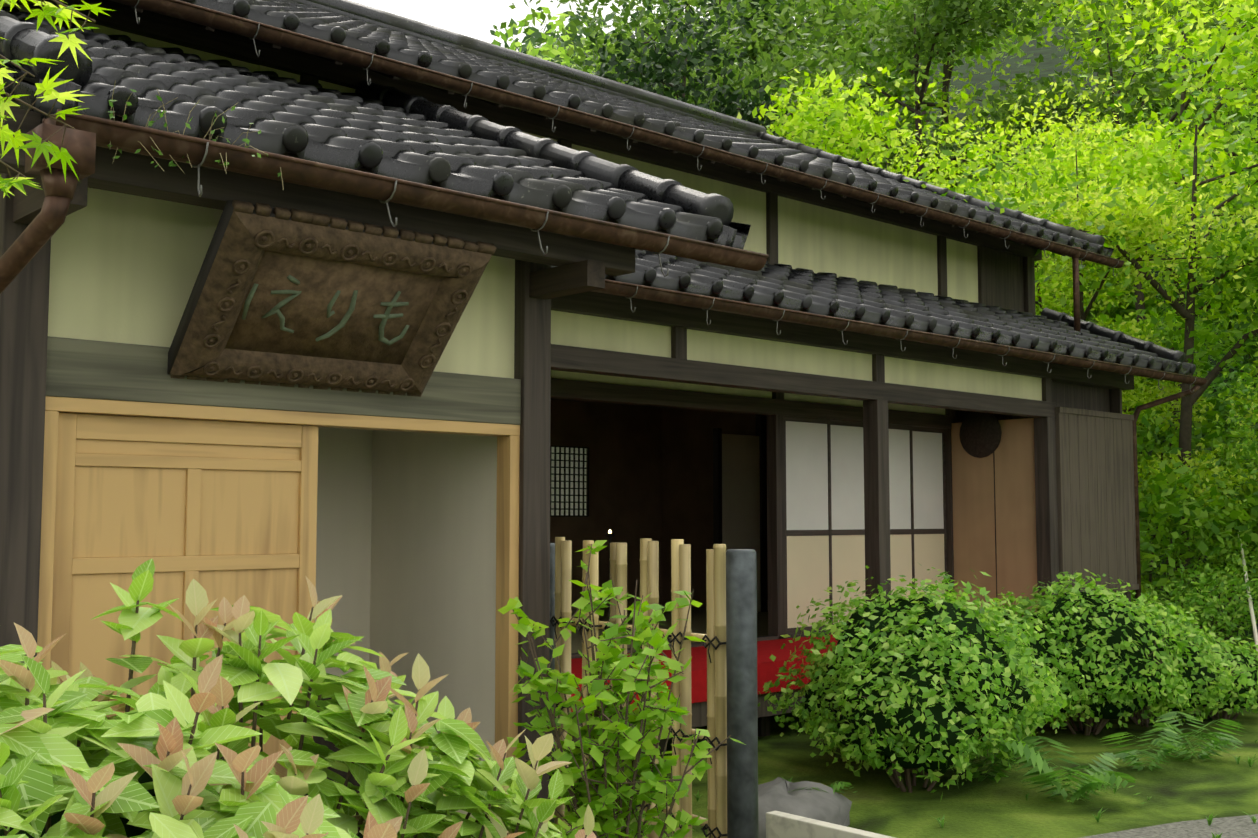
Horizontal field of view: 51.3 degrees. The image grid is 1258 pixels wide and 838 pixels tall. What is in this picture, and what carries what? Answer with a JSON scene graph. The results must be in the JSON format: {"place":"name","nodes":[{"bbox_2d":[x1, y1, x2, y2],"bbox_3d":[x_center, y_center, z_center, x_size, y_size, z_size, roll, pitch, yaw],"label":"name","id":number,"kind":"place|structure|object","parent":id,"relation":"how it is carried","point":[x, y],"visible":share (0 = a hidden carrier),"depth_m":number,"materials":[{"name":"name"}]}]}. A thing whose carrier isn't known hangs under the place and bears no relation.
{"place":"outdoors","nodes":[
{"label":"outdoors","id":0,"kind":"place"},
{"bbox_2d":[0,0,114,197],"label":"maple twig","id":1,"kind":"object","parent":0,"point":[61,13],"depth_m":2.36,"materials":[{"name":"green plant"}]},
{"bbox_2d":[0,0,1041,823],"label":"plaster walls","id":2,"kind":"structure","parent":0,"point":[124,268],"depth_m":5.88,"materials":[{"name":"beige paint"}]},
{"bbox_2d":[571,634,837,711],"bbox_3d":[0.766,1.688,8.904,6.560,0.192,1.014,4,-6,-42],"label":"red cloth","id":3,"kind":"object","parent":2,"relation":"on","point":[767,669],"visible":0.07,"depth_m":8.45,"materials":[{"name":"red fabric"}]},
{"bbox_2d":[349,0,1021,50],"label":"sky","id":4,"kind":"structure","parent":0,"point":[475,19],"materials":[{"name":"white"}]},
{"bbox_2d":[571,636,1257,837],"bbox_3d":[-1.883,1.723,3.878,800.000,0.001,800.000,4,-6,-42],"label":"moss ground","id":5,"kind":"structure","parent":0,"point":[1177,789],"depth_m":6.91,"materials":[{"name":"green plant"}]},
{"bbox_2d":[0,558,595,837],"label":"leaf shrub","id":6,"kind":"object","parent":5,"relation":"on","point":[49,768],"depth_m":2.13,"materials":[{"name":"green plant"}]},
{"bbox_2d":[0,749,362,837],"bbox_3d":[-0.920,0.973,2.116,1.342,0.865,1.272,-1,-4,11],"label":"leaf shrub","id":7,"kind":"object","parent":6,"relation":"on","point":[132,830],"visible":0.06,"depth_m":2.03,"materials":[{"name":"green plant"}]},
{"bbox_2d":[0,74,1130,798],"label":"timber posts","id":8,"kind":"object","parent":5,"relation":"on","point":[1006,280],"visible":0.29,"depth_m":5.31,"materials":[{"name":"black wood"}]},
{"bbox_2d":[0,0,1177,658],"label":"timber beams","id":9,"kind":"structure","parent":8,"relation":"on","point":[134,174],"depth_m":8.10,"materials":[{"name":"brown wood"}]},
{"bbox_2d":[37,410,519,834],"bbox_3d":[-1.150,0.849,4.620,1.850,1.656,0.090,4,-6,-42],"label":"sliding door","id":10,"kind":"structure","parent":9,"relation":"attached to","point":[96,512],"depth_m":4.34,"materials":[{"name":"beige wood"}]},
{"bbox_2d":[45,396,519,729],"bbox_3d":[-1.150,0.827,4.622,1.850,1.700,0.094,4,-6,-42],"label":"door frame","id":11,"kind":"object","parent":9,"relation":"attached to","point":[113,433],"visible":0.69,"depth_m":4.39,"materials":[{"name":"beige wood"}]},
{"bbox_2d":[46,336,520,424],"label":"lintel beam","id":12,"kind":"structure","parent":11,"relation":"on","point":[88,369],"depth_m":4.46,"materials":[{"name":"grey wood"}]},
{"bbox_2d":[167,200,496,396],"bbox_3d":[-1.003,-0.372,4.485,0.988,0.535,0.501,4,-6,-42],"label":"signboard","id":13,"kind":"object","parent":12,"relation":"attached to","point":[285,297],"visible":1,"depth_m":4.41,"materials":[{"name":"brown wood"}]},
{"bbox_2d":[13,1,1084,299],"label":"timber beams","id":14,"kind":"structure","parent":9,"relation":"attached to","point":[545,283],"depth_m":5.13,"materials":[{"name":"black wood"}]},
{"bbox_2d":[0,0,1195,375],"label":"kawara roof tiles","id":15,"kind":"object","parent":14,"relation":"on","point":[386,130],"visible":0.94,"depth_m":6.76,"materials":[{"name":"grey ceramic"}]},
{"bbox_2d":[0,0,1207,604],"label":"copper gutters","id":16,"kind":"object","parent":14,"relation":"attached to","point":[86,136],"visible":0.77,"depth_m":5.45,"materials":[{"name":"brown metal"}]},
{"bbox_2d":[107,80,283,189],"bbox_3d":[-1.239,-0.815,3.768,0.563,0.267,0.181,4,-6,-42],"label":"gutter weed","id":17,"kind":"object","parent":16,"relation":"in","point":[171,163],"depth_m":3.74,"materials":[{"name":"green plant"}]},
{"bbox_2d":[131,0,1195,392],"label":"gutter hooks","id":18,"kind":"object","parent":16,"relation":"on","point":[199,188],"visible":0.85,"depth_m":7.10,"materials":[{"name":"metal"}]},
{"bbox_2d":[572,688,804,741],"bbox_3d":[1.101,1.793,8.567,6.630,0.230,0.030,4,-6,-42],"label":"veranda skirt board","id":19,"kind":"object","parent":9,"relation":"attached to","point":[699,714],"depth_m":8.29,"materials":[{"name":"wood"}]},
{"bbox_2d":[784,416,947,634],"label":"shoji screens","id":20,"kind":"object","parent":9,"relation":"on","point":[824,508],"visible":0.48,"depth_m":10.67,"materials":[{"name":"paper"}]},
{"bbox_2d":[951,418,1037,616],"bbox_3d":[3.162,0.897,11.296,0.044,1.770,0.835,4,-6,-42],"label":"panel","id":21,"kind":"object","parent":9,"relation":"attached to","point":[994,519],"depth_m":11.26,"materials":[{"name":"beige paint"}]},
{"bbox_2d":[959,412,1001,457],"bbox_3d":[3.036,0.128,11.399,0.070,0.420,0.420,4,-6,-42],"label":"hanging ornament","id":22,"kind":"object","parent":21,"relation":"attached to","point":[980,434],"visible":0.94,"depth_m":11.37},
{"bbox_2d":[1055,407,1138,593],"bbox_3d":[4.022,0.719,11.449,1.310,1.570,0.215,4,-6,-42],"label":"wooden shutter","id":23,"kind":"object","parent":8,"relation":"attached to","point":[1095,494],"visible":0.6,"depth_m":11.34,"materials":[{"name":"wood"}]},
{"bbox_2d":[490,540,745,837],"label":"lime shrub","id":24,"kind":"object","parent":5,"relation":"on","point":[612,658],"depth_m":3.76,"materials":[{"name":"green plant"}]},
{"bbox_2d":[554,537,726,837],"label":"bamboo fence","id":25,"kind":"object","parent":5,"relation":"on","point":[716,626],"visible":0.35,"depth_m":4.68,"materials":[{"name":"beige wood"}]},
{"bbox_2d":[549,616,726,837],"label":"fence rope ties","id":26,"kind":"object","parent":25,"relation":"attached to","point":[704,828],"visible":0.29,"depth_m":4.63,"materials":[{"name":"fabric"}]},
{"bbox_2d":[549,543,758,837],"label":"steel fence posts","id":27,"kind":"object","parent":5,"relation":"on","point":[741,681],"visible":0.67,"depth_m":4.36,"materials":[{"name":"grey metal"}]},
{"bbox_2d":[550,398,767,652],"bbox_3d":[-0.326,0.943,11.165,8.050,2.660,3.600,4,-6,-42],"label":"interior room","id":28,"kind":"object","parent":5,"relation":"on","point":[695,479],"visible":0.19,"depth_m":13.67,"materials":[{"name":"brown wood"}]},
{"bbox_2d":[550,446,588,516],"bbox_3d":[-2.253,0.932,11.752,5.006,1.670,0.030,4,-6,-42],"label":"lattice window","id":29,"kind":"structure","parent":28,"relation":"attached to","point":[569,481],"depth_m":13.30,"materials":[{"name":"black wood"}]},
{"bbox_2d":[605,533,614,621],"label":"candle stands","id":30,"kind":"object","parent":28,"relation":"on","point":[609,535],"visible":0.21,"depth_m":11.21,"materials":[{"name":"metal"}]},
{"bbox_2d":[758,777,851,837],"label":"rock","id":31,"kind":"object","parent":5,"relation":"on","point":[820,804],"visible":0.58,"depth_m":5.94,"materials":[{"name":"grey stone"}]},
{"bbox_2d":[574,0,1257,643],"bbox_3d":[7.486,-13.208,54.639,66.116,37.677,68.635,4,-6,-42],"label":"tree","id":32,"kind":"object","parent":5,"relation":"on","point":[1188,402],"visible":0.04,"depth_m":15.11,"materials":[{"name":"brown plant"}]},
{"bbox_2d":[758,566,1079,801],"bbox_3d":[1.749,1.405,7.436,1.965,1.186,1.646,4,-6,-42],"label":"azalea shrub","id":33,"kind":"object","parent":5,"relation":"on","point":[1027,718],"depth_m":6.88,"materials":[{"name":"green plant"}]},
{"bbox_2d":[667,712,1256,837],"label":"low tuft plants","id":34,"kind":"object","parent":5,"relation":"on","point":[1209,820],"visible":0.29,"depth_m":6.16,"materials":[{"name":"green plant"}]},
{"bbox_2d":[789,711,1244,803],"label":"garden ferns","id":35,"kind":"object","parent":5,"relation":"on","point":[1089,784],"visible":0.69,"depth_m":6.93,"materials":[{"name":"green plant"}]},
{"bbox_2d":[806,0,1257,635],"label":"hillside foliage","id":36,"kind":"object","parent":5,"relation":"on","point":[1220,530],"visible":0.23,"depth_m":14.38,"materials":[{"name":"green plant"}]},
{"bbox_2d":[737,0,1257,397],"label":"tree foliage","id":37,"kind":"object","parent":36,"relation":"on","point":[836,111],"visible":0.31,"depth_m":18.70,"materials":[{"name":"green plant"}]},
{"bbox_2d":[987,75,1257,520],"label":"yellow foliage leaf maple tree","id":38,"kind":"object","parent":36,"relation":"on","point":[1148,226],"visible":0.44,"depth_m":14.41,"materials":[{"name":"plant"}]},
{"bbox_2d":[986,569,1257,740],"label":"azalea shrub","id":39,"kind":"object","parent":5,"relation":"on","point":[1224,683],"depth_m":8.46,"materials":[{"name":"green plant"}]},
{"bbox_2d":[1144,554,1257,648],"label":"shrub","id":40,"kind":"object","parent":5,"relation":"on","point":[1191,599],"visible":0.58,"depth_m":12.04,"materials":[{"name":"green plant"}]},
{"bbox_2d":[1152,231,1257,455],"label":"foliage","id":41,"kind":"object","parent":5,"relation":"on","point":[1221,408],"visible":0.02,"depth_m":20.62,"materials":[{"name":"green plant"}]},
{"bbox_2d":[1238,531,1257,657],"bbox_3d":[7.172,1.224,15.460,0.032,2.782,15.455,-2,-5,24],"label":"leaning bamboo stake","id":42,"kind":"object","parent":5,"relation":"on","point":[1254,627],"visible":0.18,"depth_m":11.48,"materials":[{"name":"beige wood"}]},
{"bbox_2d":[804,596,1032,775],"bbox_3d":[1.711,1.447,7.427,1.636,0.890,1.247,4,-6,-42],"label":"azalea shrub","id":43,"kind":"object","parent":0,"point":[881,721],"visible":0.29,"depth_m":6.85,"materials":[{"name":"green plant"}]},
{"bbox_2d":[707,7,1257,636],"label":"forest hillside","id":44,"kind":"structure","parent":0,"point":[979,79],"depth_m":102.77,"materials":[{"name":"green plant"}]},
{"bbox_2d":[490,0,1212,152],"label":"tree foliage","id":45,"kind":"object","parent":44,"relation":"on","point":[536,34],"visible":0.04,"depth_m":61.56,"materials":[{"name":"green plant"}]},
{"bbox_2d":[492,0,1240,84],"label":"tree foliage","id":46,"kind":"object","parent":44,"relation":"on","point":[553,53],"visible":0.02,"depth_m":42.57,"materials":[{"name":"green plant"}]},
{"bbox_2d":[582,0,1154,577],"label":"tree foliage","id":47,"kind":"object","parent":44,"relation":"on","point":[672,66],"visible":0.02,"depth_m":20.56,"materials":[{"name":"green plant"}]},
{"bbox_2d":[480,0,1257,603],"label":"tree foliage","id":48,"kind":"object","parent":47,"relation":"on","point":[778,50],"visible":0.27,"depth_m":26.35,"materials":[{"name":"green plant"}]},
{"bbox_2d":[1079,814,1257,837],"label":"gravel path","id":49,"kind":"structure","parent":0,"point":[1245,826],"depth_m":5.98,"materials":[{"name":"grey gravel"}]},
{"bbox_2d":[766,811,894,837],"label":"stone curb","id":50,"kind":"structure","parent":49,"relation":"on","point":[779,824],"depth_m":4.13,"materials":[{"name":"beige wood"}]}
]}

